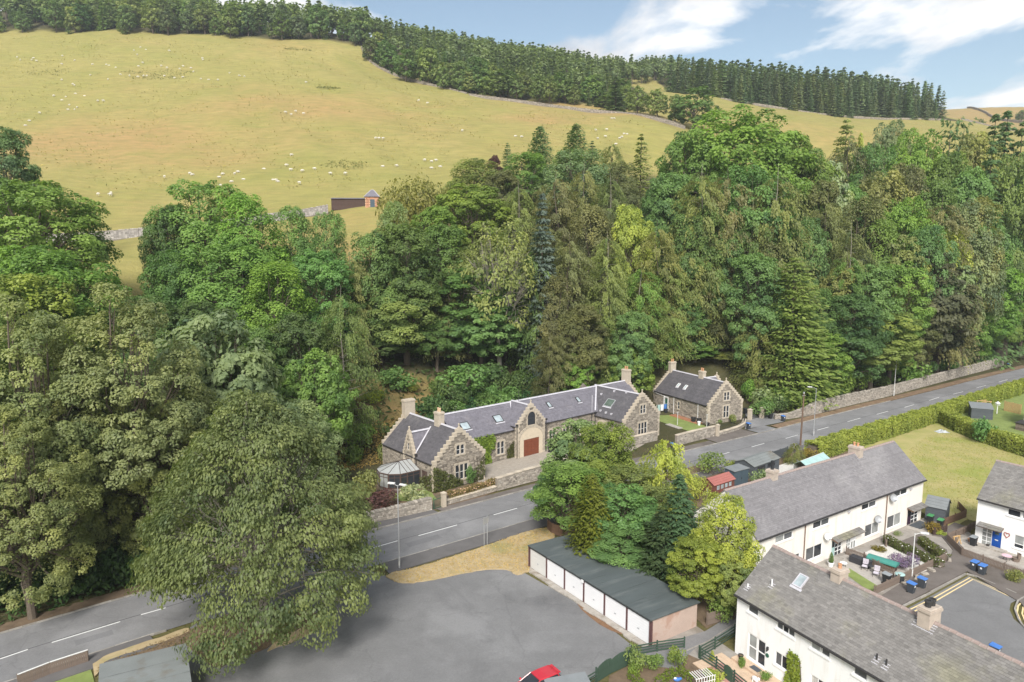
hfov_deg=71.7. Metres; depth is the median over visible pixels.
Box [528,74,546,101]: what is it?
broadleaf tree
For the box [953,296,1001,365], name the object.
broadleaf tree
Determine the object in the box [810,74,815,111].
conifer tree
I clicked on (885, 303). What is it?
broadleaf tree
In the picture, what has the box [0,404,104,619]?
lime tree
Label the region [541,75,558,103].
broadleaf tree
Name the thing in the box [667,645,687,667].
shrub
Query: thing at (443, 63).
broadleaf tree
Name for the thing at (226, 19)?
broadleaf tree
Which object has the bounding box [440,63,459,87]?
broadleaf tree
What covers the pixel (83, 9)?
broadleaf tree
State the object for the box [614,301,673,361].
ash tree
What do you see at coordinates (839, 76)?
forest
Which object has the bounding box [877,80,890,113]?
conifer tree
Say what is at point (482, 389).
shrub
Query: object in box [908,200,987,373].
larch tree
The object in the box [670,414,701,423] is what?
decking
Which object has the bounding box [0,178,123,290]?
oak tree
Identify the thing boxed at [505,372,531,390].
shrub
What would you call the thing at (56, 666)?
fence
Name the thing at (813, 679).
window
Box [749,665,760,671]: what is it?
doormat
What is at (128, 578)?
shrub
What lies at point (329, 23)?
broadleaf tree
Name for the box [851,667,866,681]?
window
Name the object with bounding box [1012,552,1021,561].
wicker chair
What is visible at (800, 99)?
conifer tree
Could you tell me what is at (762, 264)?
broadleaf tree
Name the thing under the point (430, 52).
tree
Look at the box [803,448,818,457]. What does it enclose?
pampas grass
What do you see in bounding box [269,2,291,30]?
broadleaf tree
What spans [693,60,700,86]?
conifer tree
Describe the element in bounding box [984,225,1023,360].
oak tree
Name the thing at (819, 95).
conifer tree
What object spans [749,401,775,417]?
shrub
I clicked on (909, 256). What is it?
broadleaf tree
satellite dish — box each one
[824,532,831,540]
[875,515,881,522]
[890,494,896,501]
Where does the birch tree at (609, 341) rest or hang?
on the ground at (162, 149)
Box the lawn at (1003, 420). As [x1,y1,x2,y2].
[953,394,1023,436]
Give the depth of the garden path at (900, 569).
70.10 m
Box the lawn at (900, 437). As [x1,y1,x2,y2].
[864,433,928,447]
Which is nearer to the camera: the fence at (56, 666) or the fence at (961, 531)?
the fence at (56, 666)
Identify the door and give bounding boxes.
[370,199,374,206]
[524,437,538,455]
[530,549,545,576]
[547,559,563,588]
[565,570,582,600]
[584,582,603,613]
[605,595,625,628]
[627,609,648,642]
[737,471,741,484]
[741,470,745,483]
[756,638,765,667]
[831,541,834,555]
[850,536,855,547]
[907,510,910,524]
[991,531,1001,547]
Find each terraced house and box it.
[693,440,927,573]
[734,544,1023,681]
[975,459,1023,556]
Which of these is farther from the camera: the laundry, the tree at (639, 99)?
the tree at (639, 99)
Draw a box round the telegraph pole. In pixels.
[799,392,804,445]
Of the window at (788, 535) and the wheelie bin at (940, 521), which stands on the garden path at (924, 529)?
the wheelie bin at (940, 521)
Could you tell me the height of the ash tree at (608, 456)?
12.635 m
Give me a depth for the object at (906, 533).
76.56 m
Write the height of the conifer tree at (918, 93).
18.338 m
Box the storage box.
[849,554,872,567]
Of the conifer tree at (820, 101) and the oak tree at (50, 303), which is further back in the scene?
the conifer tree at (820, 101)
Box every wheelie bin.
[746,422,750,428]
[881,571,892,582]
[906,580,916,593]
[916,575,927,588]
[926,513,934,522]
[937,517,944,525]
[969,534,978,545]
[970,559,979,571]
[978,562,987,574]
[989,641,1002,651]
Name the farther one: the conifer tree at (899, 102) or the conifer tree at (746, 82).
the conifer tree at (899, 102)
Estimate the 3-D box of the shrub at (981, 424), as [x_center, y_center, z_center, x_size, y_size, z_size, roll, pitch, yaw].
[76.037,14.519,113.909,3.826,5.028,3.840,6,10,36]
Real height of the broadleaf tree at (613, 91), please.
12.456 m
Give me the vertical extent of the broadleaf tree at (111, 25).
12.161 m
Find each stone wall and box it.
[22,205,327,242]
[361,46,466,93]
[366,497,431,521]
[446,485,496,504]
[469,93,685,128]
[495,458,568,490]
[621,431,657,447]
[675,425,715,444]
[719,418,745,434]
[721,98,946,119]
[774,357,1003,418]
[961,118,1013,130]
[967,106,1022,122]
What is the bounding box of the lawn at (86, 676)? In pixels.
[56,670,93,681]
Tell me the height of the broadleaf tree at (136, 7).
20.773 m
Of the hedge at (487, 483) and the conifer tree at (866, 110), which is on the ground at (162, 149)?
the conifer tree at (866, 110)
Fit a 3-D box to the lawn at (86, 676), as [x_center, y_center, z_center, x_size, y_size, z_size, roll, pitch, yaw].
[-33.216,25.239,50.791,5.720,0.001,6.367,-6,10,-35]
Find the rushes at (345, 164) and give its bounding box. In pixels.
[320,160,366,167]
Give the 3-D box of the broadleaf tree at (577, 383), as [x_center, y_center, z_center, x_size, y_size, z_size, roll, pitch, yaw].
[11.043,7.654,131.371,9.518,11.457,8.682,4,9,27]
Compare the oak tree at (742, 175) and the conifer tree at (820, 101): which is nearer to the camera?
the oak tree at (742, 175)
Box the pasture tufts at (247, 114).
[1,36,651,190]
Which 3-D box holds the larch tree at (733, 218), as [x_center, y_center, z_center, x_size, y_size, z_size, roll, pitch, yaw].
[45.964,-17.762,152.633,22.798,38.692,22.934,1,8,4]
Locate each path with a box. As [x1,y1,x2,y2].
[609,663,656,681]
[635,615,736,667]
[841,550,908,576]
[906,520,932,532]
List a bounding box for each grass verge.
[93,628,188,676]
[117,606,316,668]
[267,622,320,651]
[387,528,554,582]
[771,365,1023,427]
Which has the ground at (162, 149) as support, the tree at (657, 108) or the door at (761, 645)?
the tree at (657, 108)
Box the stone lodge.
[653,359,742,424]
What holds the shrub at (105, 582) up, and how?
on the ground at (162, 149)
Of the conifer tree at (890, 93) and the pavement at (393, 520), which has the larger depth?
the conifer tree at (890, 93)
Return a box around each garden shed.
[701,472,735,497]
[723,463,748,485]
[733,451,780,478]
[925,494,951,521]
[968,401,993,419]
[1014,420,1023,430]
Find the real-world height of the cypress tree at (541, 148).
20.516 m
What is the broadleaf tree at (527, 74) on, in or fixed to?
on the ground at (162, 149)
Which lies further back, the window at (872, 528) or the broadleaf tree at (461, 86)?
the broadleaf tree at (461, 86)
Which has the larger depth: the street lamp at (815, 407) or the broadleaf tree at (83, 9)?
the broadleaf tree at (83, 9)
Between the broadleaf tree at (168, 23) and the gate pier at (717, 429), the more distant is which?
the broadleaf tree at (168, 23)
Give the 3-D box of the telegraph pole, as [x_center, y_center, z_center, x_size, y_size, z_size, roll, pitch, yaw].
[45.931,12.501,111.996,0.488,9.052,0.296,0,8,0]
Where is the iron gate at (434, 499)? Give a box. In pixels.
[433,496,440,508]
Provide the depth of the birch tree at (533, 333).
133.75 m
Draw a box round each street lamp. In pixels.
[387,482,406,567]
[808,386,816,435]
[912,532,928,575]
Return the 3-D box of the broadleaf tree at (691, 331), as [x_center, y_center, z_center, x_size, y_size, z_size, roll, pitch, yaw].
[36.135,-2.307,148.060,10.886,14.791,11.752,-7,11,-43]
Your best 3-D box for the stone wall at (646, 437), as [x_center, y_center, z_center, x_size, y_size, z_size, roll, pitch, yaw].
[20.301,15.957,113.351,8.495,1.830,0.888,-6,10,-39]
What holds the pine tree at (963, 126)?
on the ground at (162, 149)
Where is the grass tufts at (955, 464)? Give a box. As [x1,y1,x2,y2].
[909,433,1021,520]
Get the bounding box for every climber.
[418,473,432,491]
[432,464,462,492]
[473,454,485,481]
[474,433,495,464]
[507,441,514,458]
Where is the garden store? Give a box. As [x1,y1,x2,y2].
[866,553,899,571]
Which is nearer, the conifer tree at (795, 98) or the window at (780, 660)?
the window at (780, 660)
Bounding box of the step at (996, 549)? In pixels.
[982,544,1006,553]
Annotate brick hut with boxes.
[364,190,379,207]
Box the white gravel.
[865,544,927,580]
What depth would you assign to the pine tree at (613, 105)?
322.23 m
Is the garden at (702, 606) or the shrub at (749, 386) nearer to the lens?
the garden at (702, 606)
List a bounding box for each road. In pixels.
[0,368,1023,681]
[909,576,1023,662]
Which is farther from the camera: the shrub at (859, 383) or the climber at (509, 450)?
the shrub at (859, 383)
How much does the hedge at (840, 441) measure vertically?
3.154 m
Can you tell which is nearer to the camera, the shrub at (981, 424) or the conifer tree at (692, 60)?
the shrub at (981, 424)
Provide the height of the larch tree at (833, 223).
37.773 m
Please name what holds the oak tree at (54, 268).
on the ground at (162, 149)
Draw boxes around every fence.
[16,649,88,681]
[547,518,562,535]
[588,669,596,681]
[595,645,634,681]
[631,636,684,653]
[698,624,735,657]
[699,646,746,681]
[706,607,736,624]
[772,446,787,457]
[845,546,894,577]
[874,552,946,592]
[927,521,947,534]
[944,501,966,524]
[947,521,1023,576]
[1004,401,1021,413]
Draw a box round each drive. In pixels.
[478,440,643,490]
[745,413,783,428]
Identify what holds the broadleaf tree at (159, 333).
on the ground at (162, 149)
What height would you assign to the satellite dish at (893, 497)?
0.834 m
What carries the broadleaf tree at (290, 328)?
on the ground at (162, 149)
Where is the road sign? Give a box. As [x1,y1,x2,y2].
[483,516,488,544]
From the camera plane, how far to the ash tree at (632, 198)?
169.73 m
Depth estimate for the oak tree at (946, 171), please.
180.97 m
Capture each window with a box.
[746,605,758,618]
[757,464,765,471]
[773,651,786,671]
[775,531,793,544]
[775,622,794,640]
[806,543,822,560]
[809,642,830,661]
[810,674,822,681]
[812,517,830,530]
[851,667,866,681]
[861,500,876,511]
[864,522,879,538]
[886,512,901,530]
[894,489,907,497]
[1006,508,1020,519]
[1012,534,1023,551]
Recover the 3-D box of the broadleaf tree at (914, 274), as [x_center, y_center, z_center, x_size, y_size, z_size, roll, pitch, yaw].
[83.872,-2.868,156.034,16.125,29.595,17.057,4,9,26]
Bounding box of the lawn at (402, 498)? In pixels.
[389,489,436,500]
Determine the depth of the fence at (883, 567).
70.48 m
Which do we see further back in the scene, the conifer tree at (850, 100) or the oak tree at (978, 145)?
the conifer tree at (850, 100)
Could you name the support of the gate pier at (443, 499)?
on the ground at (162, 149)
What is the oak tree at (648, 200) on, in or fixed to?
on the ground at (162, 149)
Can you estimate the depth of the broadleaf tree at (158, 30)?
406.33 m
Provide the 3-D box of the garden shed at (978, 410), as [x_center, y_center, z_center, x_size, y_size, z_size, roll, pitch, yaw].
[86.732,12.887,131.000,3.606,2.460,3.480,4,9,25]
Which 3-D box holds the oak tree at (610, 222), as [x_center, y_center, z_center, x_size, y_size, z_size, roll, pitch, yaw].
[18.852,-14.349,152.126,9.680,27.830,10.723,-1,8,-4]
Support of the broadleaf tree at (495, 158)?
on the ground at (162, 149)
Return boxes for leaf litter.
[0,544,301,631]
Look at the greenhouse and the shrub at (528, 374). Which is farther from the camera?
the shrub at (528, 374)
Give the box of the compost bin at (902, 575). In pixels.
[895,572,904,582]
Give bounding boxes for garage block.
[98,643,191,681]
[528,535,699,647]
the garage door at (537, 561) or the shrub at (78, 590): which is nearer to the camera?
the shrub at (78, 590)
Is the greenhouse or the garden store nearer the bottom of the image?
the garden store
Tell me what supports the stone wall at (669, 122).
on the ground at (162, 149)
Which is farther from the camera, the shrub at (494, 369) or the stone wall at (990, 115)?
the stone wall at (990, 115)
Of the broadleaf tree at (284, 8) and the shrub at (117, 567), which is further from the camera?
the broadleaf tree at (284, 8)
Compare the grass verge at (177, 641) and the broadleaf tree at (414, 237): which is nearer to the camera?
the grass verge at (177, 641)
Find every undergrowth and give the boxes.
[0,499,313,624]
[107,271,1012,455]
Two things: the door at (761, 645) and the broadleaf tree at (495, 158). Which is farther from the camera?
the broadleaf tree at (495, 158)
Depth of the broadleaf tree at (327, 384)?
91.74 m
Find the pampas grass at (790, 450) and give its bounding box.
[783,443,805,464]
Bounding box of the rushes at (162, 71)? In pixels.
[121,70,192,74]
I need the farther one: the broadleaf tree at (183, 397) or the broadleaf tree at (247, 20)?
the broadleaf tree at (247, 20)
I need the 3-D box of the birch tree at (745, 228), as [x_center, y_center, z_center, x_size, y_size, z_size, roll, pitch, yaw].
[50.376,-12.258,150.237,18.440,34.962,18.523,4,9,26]
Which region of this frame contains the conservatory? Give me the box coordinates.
[377,458,419,490]
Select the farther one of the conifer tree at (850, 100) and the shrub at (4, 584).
the conifer tree at (850, 100)
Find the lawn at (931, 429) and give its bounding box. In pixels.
[902,423,963,435]
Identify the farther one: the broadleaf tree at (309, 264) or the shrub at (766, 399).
the shrub at (766, 399)
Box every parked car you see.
[519,664,560,681]
[544,671,589,681]
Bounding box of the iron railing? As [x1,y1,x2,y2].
[720,413,745,429]
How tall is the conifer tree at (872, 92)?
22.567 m
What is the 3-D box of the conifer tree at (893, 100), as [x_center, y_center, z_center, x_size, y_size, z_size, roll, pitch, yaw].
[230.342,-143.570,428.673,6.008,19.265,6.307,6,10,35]
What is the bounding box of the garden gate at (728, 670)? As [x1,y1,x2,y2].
[724,665,732,681]
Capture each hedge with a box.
[446,477,494,497]
[626,669,645,681]
[654,666,678,681]
[676,664,695,681]
[804,378,1023,457]
[882,534,944,567]
[917,535,951,560]
[936,407,1023,456]
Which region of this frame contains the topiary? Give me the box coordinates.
[829,552,833,562]
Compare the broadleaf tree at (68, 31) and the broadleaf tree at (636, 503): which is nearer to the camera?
the broadleaf tree at (636, 503)
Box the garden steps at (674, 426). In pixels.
[665,423,681,428]
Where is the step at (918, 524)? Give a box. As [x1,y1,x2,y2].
[909,521,926,528]
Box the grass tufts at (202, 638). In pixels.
[96,606,311,676]
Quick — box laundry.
[656,404,667,410]
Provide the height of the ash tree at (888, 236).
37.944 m
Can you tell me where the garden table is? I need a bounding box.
[1002,553,1011,561]
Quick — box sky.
[0,0,1023,108]
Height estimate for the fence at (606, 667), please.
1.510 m
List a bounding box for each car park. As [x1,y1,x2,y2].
[186,587,316,681]
[221,563,630,681]
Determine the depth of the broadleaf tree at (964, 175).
176.32 m
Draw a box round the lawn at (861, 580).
[848,568,876,591]
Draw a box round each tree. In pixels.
[0,16,7,31]
[0,126,42,246]
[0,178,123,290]
[0,244,136,375]
[0,272,97,390]
[0,293,129,561]
[0,307,52,419]
[0,403,35,528]
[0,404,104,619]
[6,0,26,19]
[7,347,140,558]
[8,10,21,25]
[12,10,31,32]
[22,0,33,28]
[32,4,47,24]
[39,0,59,27]
[40,282,220,542]
[42,0,65,32]
[52,375,149,484]
[54,293,111,361]
[63,10,83,32]
[64,0,88,24]
[65,12,71,33]
[67,4,92,31]
[70,0,91,30]
[89,10,98,24]
[92,0,101,29]
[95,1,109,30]
[97,295,173,373]
[99,399,226,556]
[101,6,119,27]
[103,10,115,28]
[114,0,141,27]
[114,4,137,32]
[118,355,155,402]
[120,8,129,34]
[124,388,387,679]
[136,249,207,328]
[137,204,199,284]
[138,0,163,33]
[141,349,201,420]
[143,178,253,312]
[147,0,175,33]
[147,307,285,504]
[153,4,165,32]
[155,242,279,341]
[157,7,177,35]
[161,387,194,465]
[163,300,232,357]
[175,0,192,25]
[179,11,196,33]
[180,3,196,33]
[187,6,201,32]
[190,0,214,33]
[194,404,246,483]
[201,16,210,31]
[209,17,221,35]
[211,11,223,30]
[213,191,294,306]
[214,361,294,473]
[217,4,241,35]
[218,6,238,37]
[222,1,248,33]
[230,21,244,36]
[232,260,319,363]
[238,3,255,36]
[241,398,345,504]
[243,326,298,394]
[245,17,259,34]
[261,13,267,33]
[265,22,274,37]
[267,205,319,309]
[268,312,332,396]
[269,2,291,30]
[271,10,291,39]
[274,347,360,476]
[285,19,297,38]
[285,248,358,349]
[290,15,306,39]
[293,11,302,38]
[303,293,390,446]
[304,210,348,301]
[305,4,331,38]
[315,18,328,38]
[322,9,332,33]
[323,257,384,368]
[336,19,347,40]
[338,18,350,39]
[340,230,408,363]
[342,287,401,365]
[343,330,410,364]
[346,10,370,43]
[348,22,360,45]
[349,11,374,44]
[362,37,377,58]
[362,222,447,364]
[362,284,449,364]
[371,43,377,63]
[372,32,383,49]
[374,40,391,66]
[374,200,414,285]
[375,172,458,262]
[377,43,396,69]
[381,44,399,68]
[390,49,418,81]
[405,315,466,371]
[410,205,464,257]
[410,273,473,363]
[411,54,426,80]
[412,47,427,62]
[413,223,473,310]
[418,48,441,81]
[420,55,436,82]
[420,267,518,362]
[429,62,440,83]
[432,62,452,80]
[433,183,517,259]
[435,67,450,88]
[437,296,523,371]
[438,246,493,353]
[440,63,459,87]
[440,158,509,220]
[441,51,446,65]
[450,61,468,90]
[454,71,466,89]
[460,215,543,372]
[462,70,478,92]
[466,56,491,91]
[467,66,485,93]
[474,170,526,234]
[475,69,492,90]
[477,66,485,94]
[481,68,513,97]
[485,275,528,360]
[486,155,502,175]
[488,62,498,90]
[495,186,543,289]
[497,151,557,221]
[499,70,517,97]
[501,143,513,172]
[502,246,563,372]
[503,304,552,364]
[508,74,524,98]
[510,193,562,381]
[512,66,532,99]
[515,71,530,99]
[516,74,528,95]
[516,227,569,310]
[518,177,586,297]
[523,460,617,532]
[524,126,556,189]
[524,336,569,395]
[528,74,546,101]
[531,148,614,237]
[531,273,579,380]
[533,467,575,523]
[540,418,624,509]
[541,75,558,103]
[544,239,606,354]
[546,312,598,387]
[549,71,571,102]
[549,352,598,391]
[555,304,609,386]
[556,78,573,103]
[558,166,605,253]
[561,123,594,190]
[561,473,617,558]
[564,203,619,304]
[564,421,637,487]
[568,66,575,99]
[569,84,581,104]
[572,235,641,363]
[577,209,619,316]
[579,74,602,102]
[579,80,595,101]
[579,267,641,384]
[583,482,658,557]
[585,87,592,105]
[586,141,603,185]
[587,177,635,283]
[587,308,619,385]
[587,519,660,569]
[591,74,606,99]
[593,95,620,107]
[597,463,670,520]
[598,143,631,205]
[598,161,644,231]
[599,77,627,111]
[606,73,612,94]
[606,310,655,390]
[607,85,621,105]
[608,204,658,307]
[608,344,655,392]
[610,267,679,369]
[613,78,633,106]
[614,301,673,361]
[620,86,631,105]
[624,134,654,217]
[625,85,649,113]
[628,221,700,363]
[628,439,706,536]
[631,188,674,264]
[631,509,700,602]
[638,172,696,277]
[641,261,706,363]
[643,474,704,591]
[645,88,668,116]
[652,243,727,352]
[654,128,735,227]
[655,172,742,343]
[656,103,819,224]
[658,214,711,299]
[662,296,711,361]
[664,55,674,91]
[665,534,728,600]
[667,85,718,128]
[667,94,684,121]
[670,72,676,92]
[673,58,681,92]
[673,340,718,361]
[676,64,684,91]
[679,63,690,92]
[680,206,731,318]
[681,67,688,93]
[685,270,737,343]
[687,60,690,82]
[687,490,765,584]
[688,58,695,88]
[688,64,696,93]
[688,167,762,321]
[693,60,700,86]
[694,322,739,349]
[695,57,705,92]
[696,70,702,93]
[701,164,802,270]
[703,65,710,95]
[703,66,712,94]
[703,230,754,352]
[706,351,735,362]
[707,548,759,619]
[708,60,712,84]
[708,275,761,363]
[709,62,720,95]
[709,69,719,97]
[710,202,789,355]
[716,78,723,97]
[717,60,728,93]
[718,60,727,98]
[722,66,730,97]
[722,252,791,380]
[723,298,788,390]
[725,67,734,98]
[729,70,738,98]
[731,81,737,101]
[733,164,826,351]
[734,257,848,411]
[736,64,744,99]
[736,66,740,88]
[737,73,744,103]
[740,76,747,103]
[742,68,753,97]
[744,71,751,100]
[746,217,792,357]
[747,84,754,103]
[751,73,755,101]
[752,69,758,96]
[752,70,758,102]
[753,77,761,103]
[754,72,764,103]
[756,129,842,220]
[760,70,767,103]
[761,73,770,104]
[764,82,771,105]
[766,68,772,103]
[767,76,772,103]
[770,68,781,105]
[771,74,778,105]
[771,80,776,105]
[775,84,782,106]
[777,216,831,315]
[778,76,782,106]
[780,76,788,107]
[782,72,790,105]
[784,79,795,109]
[786,87,793,109]
[789,286,847,379]
[790,84,797,110]
[794,80,804,109]
[796,160,854,236]
[797,77,805,108]
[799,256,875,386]
[801,179,844,266]
[801,196,864,322]
[801,332,855,388]
[802,75,814,108]
[802,80,808,110]
[804,76,813,110]
[807,91,814,111]
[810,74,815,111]
[810,231,891,378]
[812,82,823,111]
[812,267,861,384]
[814,82,823,110]
[816,90,823,112]
[816,94,822,112]
[817,293,894,390]
[822,80,829,112]
[822,136,871,186]
[823,74,828,93]
[823,88,829,111]
[826,84,839,116]
[828,78,833,111]
[829,195,892,274]
[832,119,857,183]
[834,85,840,114]
[834,87,846,117]
[839,83,845,106]
[840,308,925,389]
[841,95,847,114]
[841,263,906,389]
[842,182,872,260]
[844,92,854,117]
[845,78,853,112]
[846,87,853,114]
[847,142,897,198]
[851,217,908,365]
[852,84,861,113]
[852,133,864,184]
[852,170,919,239]
[853,80,857,100]
[853,96,860,115]
[856,81,865,115]
[861,82,867,107]
[863,96,869,116]
[864,83,870,110]
[864,90,872,116]
[864,99,874,116]
[865,195,937,267]
[866,118,912,170]
[869,260,936,385]
[870,78,874,101]
[871,90,879,116]
[871,234,932,372]
[875,87,884,115]
[876,162,942,224]
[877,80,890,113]
[877,83,889,116]
[882,94,888,116]
[884,92,898,117]
[884,127,950,191]
[887,81,894,110]
[889,87,896,117]
[890,87,900,117]
[891,261,983,370]
[896,91,902,117]
[898,88,903,116]
[899,224,959,371]
[900,82,907,114]
[900,83,913,116]
[904,90,914,119]
[904,301,942,379]
[908,179,962,247]
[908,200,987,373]
[909,102,916,119]
[910,85,916,115]
[913,99,918,118]
[915,98,921,117]
[916,88,921,116]
[919,82,926,117]
[919,90,929,119]
[922,245,984,375]
[924,87,933,117]
[926,116,979,165]
[926,150,979,217]
[927,83,934,116]
[931,99,937,118]
[934,92,939,116]
[934,228,979,373]
[935,85,944,117]
[935,117,982,160]
[936,91,949,119]
[940,313,976,369]
[942,198,1006,367]
[944,165,1001,359]
[946,140,1023,370]
[946,177,999,362]
[950,131,1002,199]
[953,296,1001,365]
[961,195,1008,366]
[974,253,1023,362]
[982,114,1021,338]
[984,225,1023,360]
[990,152,1023,355]
[990,295,1023,354]
[992,121,1023,357]
[995,178,1023,356]
[996,110,1023,342]
[1003,205,1023,355]
[1005,283,1023,354]
[1015,110,1023,120]
[1018,295,1023,357]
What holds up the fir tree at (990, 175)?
on the ground at (162, 149)
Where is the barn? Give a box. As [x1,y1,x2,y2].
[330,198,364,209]
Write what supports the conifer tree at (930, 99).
on the ground at (162, 149)
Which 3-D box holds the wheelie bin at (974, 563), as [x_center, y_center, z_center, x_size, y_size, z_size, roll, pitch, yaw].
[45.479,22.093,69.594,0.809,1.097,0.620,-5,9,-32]
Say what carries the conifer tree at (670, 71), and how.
on the ground at (162, 149)
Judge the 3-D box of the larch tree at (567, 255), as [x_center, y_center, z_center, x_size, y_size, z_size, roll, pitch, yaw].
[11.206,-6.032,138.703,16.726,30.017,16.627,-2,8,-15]
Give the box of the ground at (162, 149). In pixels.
[0,11,1023,681]
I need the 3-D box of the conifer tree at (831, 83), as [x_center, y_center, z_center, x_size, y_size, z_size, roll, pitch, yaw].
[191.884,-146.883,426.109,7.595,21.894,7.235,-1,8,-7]
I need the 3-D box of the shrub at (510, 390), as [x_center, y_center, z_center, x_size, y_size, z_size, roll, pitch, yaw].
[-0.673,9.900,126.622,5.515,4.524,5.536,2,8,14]
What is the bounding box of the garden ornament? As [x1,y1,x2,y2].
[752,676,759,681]
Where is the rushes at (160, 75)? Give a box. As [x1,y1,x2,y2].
[133,74,185,79]
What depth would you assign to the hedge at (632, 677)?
51.99 m
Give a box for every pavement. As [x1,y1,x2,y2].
[8,635,158,681]
[302,510,436,543]
[380,511,578,573]
[436,483,538,510]
[627,443,809,492]
[630,441,713,461]
[704,429,755,442]
[747,425,775,432]
[882,522,1023,606]
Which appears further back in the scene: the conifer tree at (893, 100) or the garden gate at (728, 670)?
the conifer tree at (893, 100)
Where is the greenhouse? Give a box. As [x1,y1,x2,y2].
[793,452,829,468]
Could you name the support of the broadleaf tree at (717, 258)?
on the ground at (162, 149)
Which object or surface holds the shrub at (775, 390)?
on the ground at (162, 149)
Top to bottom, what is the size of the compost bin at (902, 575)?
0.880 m
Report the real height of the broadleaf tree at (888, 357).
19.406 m
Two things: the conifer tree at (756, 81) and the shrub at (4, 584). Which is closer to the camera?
the shrub at (4, 584)
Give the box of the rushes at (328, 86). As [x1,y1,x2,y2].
[316,86,339,88]
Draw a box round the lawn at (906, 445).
[896,433,1023,525]
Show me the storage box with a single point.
(856, 559)
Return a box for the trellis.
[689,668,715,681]
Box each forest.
[0,0,383,38]
[371,16,684,101]
[683,58,920,102]
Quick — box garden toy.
[673,677,681,680]
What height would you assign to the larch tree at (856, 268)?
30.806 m
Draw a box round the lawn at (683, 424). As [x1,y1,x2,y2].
[660,415,705,430]
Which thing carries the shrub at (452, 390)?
on the ground at (162, 149)
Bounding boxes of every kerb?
[0,401,888,633]
[5,629,165,681]
[382,413,914,562]
[686,623,735,650]
[903,573,1016,605]
[1014,596,1023,626]
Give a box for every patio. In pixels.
[693,653,762,681]
[841,559,883,591]
[958,537,1023,568]
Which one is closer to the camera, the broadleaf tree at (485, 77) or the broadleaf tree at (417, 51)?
the broadleaf tree at (485, 77)
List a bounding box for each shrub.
[0,563,21,594]
[0,565,35,605]
[0,588,9,604]
[4,556,35,596]
[15,560,71,596]
[32,565,48,594]
[48,559,111,594]
[48,570,83,598]
[59,571,91,596]
[61,549,108,569]
[77,543,126,585]
[80,566,125,587]
[96,540,136,583]
[108,549,147,583]
[116,550,147,578]
[340,442,363,466]
[342,423,376,447]
[349,398,371,415]
[351,469,380,502]
[360,390,385,403]
[361,487,398,509]
[377,365,419,391]
[377,444,382,460]
[399,483,428,500]
[408,384,419,392]
[421,392,447,416]
[427,378,448,399]
[434,362,490,390]
[436,379,455,398]
[436,397,458,411]
[445,399,466,412]
[448,386,468,403]
[454,381,476,397]
[465,464,476,483]
[466,376,487,391]
[473,391,494,406]
[475,359,506,384]
[481,392,514,404]
[484,383,507,397]
[489,372,514,389]
[492,385,521,401]
[494,370,522,388]
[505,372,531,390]
[512,369,533,381]
[623,642,650,668]
[628,661,642,677]
[644,653,663,670]
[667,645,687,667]
[687,476,711,499]
[694,451,726,474]
[702,666,726,681]
[703,578,741,612]
[706,591,734,622]
[725,460,734,466]
[729,414,736,422]
[738,656,745,667]
[740,379,754,403]
[748,468,765,480]
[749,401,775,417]
[751,385,785,412]
[756,395,773,415]
[760,670,772,680]
[770,395,788,412]
[771,386,791,405]
[788,389,807,408]
[798,381,842,398]
[798,388,819,401]
[830,376,855,394]
[840,380,853,392]
[852,368,872,391]
[870,544,886,552]
[873,374,891,386]
[879,373,893,383]
[885,373,898,383]
[887,552,920,567]
[891,359,932,381]
[922,521,940,532]
[923,361,938,374]
[934,360,947,371]
[936,530,946,534]
[942,359,959,369]
[971,416,998,441]
[1004,569,1023,581]
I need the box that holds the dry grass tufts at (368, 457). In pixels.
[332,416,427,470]
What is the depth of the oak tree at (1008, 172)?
179.60 m
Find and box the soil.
[578,604,621,633]
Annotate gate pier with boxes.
[440,491,446,506]
[716,424,719,435]
[747,408,752,419]
[759,407,763,417]
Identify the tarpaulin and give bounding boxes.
[935,429,949,432]
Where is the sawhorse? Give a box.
[953,535,961,543]
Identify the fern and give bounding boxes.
[415,376,563,419]
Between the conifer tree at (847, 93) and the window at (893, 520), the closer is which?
the window at (893, 520)
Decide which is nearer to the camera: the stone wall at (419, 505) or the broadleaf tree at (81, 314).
the stone wall at (419, 505)
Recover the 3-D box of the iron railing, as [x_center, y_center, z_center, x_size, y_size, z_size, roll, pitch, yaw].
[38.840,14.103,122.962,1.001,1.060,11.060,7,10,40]
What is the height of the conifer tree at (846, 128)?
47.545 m
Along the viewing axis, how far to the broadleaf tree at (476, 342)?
129.21 m
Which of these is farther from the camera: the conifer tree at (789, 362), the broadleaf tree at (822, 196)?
the broadleaf tree at (822, 196)
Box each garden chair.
[861,558,868,570]
[872,564,880,576]
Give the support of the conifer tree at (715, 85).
on the ground at (162, 149)
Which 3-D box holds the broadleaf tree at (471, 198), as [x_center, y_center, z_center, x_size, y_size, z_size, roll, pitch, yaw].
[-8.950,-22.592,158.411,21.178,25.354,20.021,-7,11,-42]
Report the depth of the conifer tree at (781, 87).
423.67 m
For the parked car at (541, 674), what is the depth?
50.61 m
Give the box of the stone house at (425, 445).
[382,366,659,491]
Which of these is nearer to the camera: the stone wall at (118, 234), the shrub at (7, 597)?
the shrub at (7, 597)
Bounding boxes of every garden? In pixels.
[338,482,494,515]
[563,465,736,627]
[633,626,737,659]
[633,654,710,681]
[700,450,847,501]
[779,460,797,472]
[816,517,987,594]
[816,556,842,569]
[889,534,946,562]
[988,558,1022,572]
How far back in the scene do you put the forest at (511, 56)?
420.57 m
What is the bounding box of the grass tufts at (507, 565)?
[386,528,554,581]
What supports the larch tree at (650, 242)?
on the ground at (162, 149)

